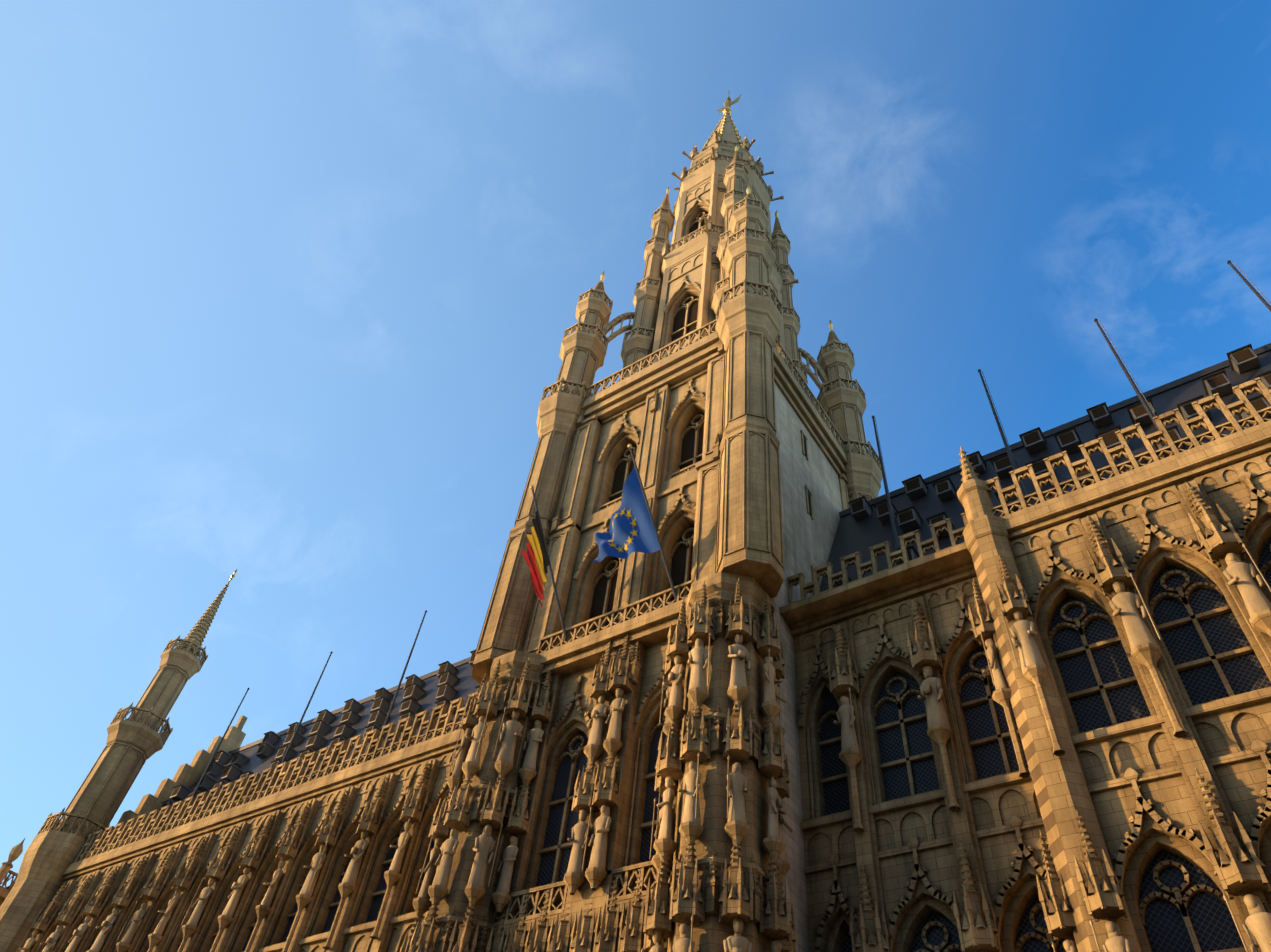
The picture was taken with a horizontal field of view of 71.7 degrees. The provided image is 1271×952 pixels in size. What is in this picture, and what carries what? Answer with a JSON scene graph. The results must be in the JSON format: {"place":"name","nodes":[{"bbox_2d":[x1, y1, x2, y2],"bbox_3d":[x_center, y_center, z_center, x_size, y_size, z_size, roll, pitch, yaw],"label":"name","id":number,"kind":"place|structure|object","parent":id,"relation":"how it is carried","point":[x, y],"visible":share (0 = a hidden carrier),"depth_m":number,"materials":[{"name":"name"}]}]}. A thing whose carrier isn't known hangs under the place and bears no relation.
{"place":"outdoors","nodes":[
{"label":"outdoors","id":0,"kind":"place"},
{"bbox_2d":[0,838,24,906],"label":"guild house neighbour","id":1,"kind":"structure","parent":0,"point":[16,851],"depth_m":55.40,"materials":[{"name":"stone"}]},
{"bbox_2d":[0,91,1270,951],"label":"building","id":2,"kind":"structure","parent":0,"point":[759,463],"depth_m":28.66,"materials":[{"name":"beige stone"}]},
{"bbox_2d":[521,511,548,606],"bbox_3d":[-3.810,3.021,34.081,1.487,4.660,0.249,35,-54,-21],"label":"flag","id":3,"kind":"object","parent":2,"relation":"attached to","point":[535,556],"visible":1,"depth_m":33.95,"materials":[{"name":"multicoloured"}]},
{"bbox_2d":[592,466,659,561],"bbox_3d":[-0.459,1.506,33.245,2.734,3.600,1.533,-25,-57,25],"label":"flag","id":4,"kind":"object","parent":2,"relation":"attached to","point":[628,533],"visible":1,"depth_m":32.72,"materials":[{"name":"blue fabric"}]},
{"bbox_2d":[16,483,1270,951],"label":"statues","id":5,"kind":"object","parent":2,"relation":"attached to","point":[1236,869],"visible":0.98,"depth_m":24.90,"materials":[{"name":"stone"}]},
{"bbox_2d":[149,343,1270,827],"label":"town hall roofs","id":6,"kind":"structure","parent":2,"relation":"on","point":[919,503],"depth_m":37.28,"materials":[{"name":"grey tile"}]},
{"bbox_2d":[186,260,1270,816],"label":"flagpoles","id":7,"kind":"object","parent":2,"relation":"attached to","point":[1134,386],"visible":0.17,"depth_m":35.12,"materials":[{"name":"grey metal"}]},
{"bbox_2d":[0,0,1270,886],"label":"sky","id":8,"kind":"structure","parent":0,"point":[290,291],"materials":[{"name":"blue"}]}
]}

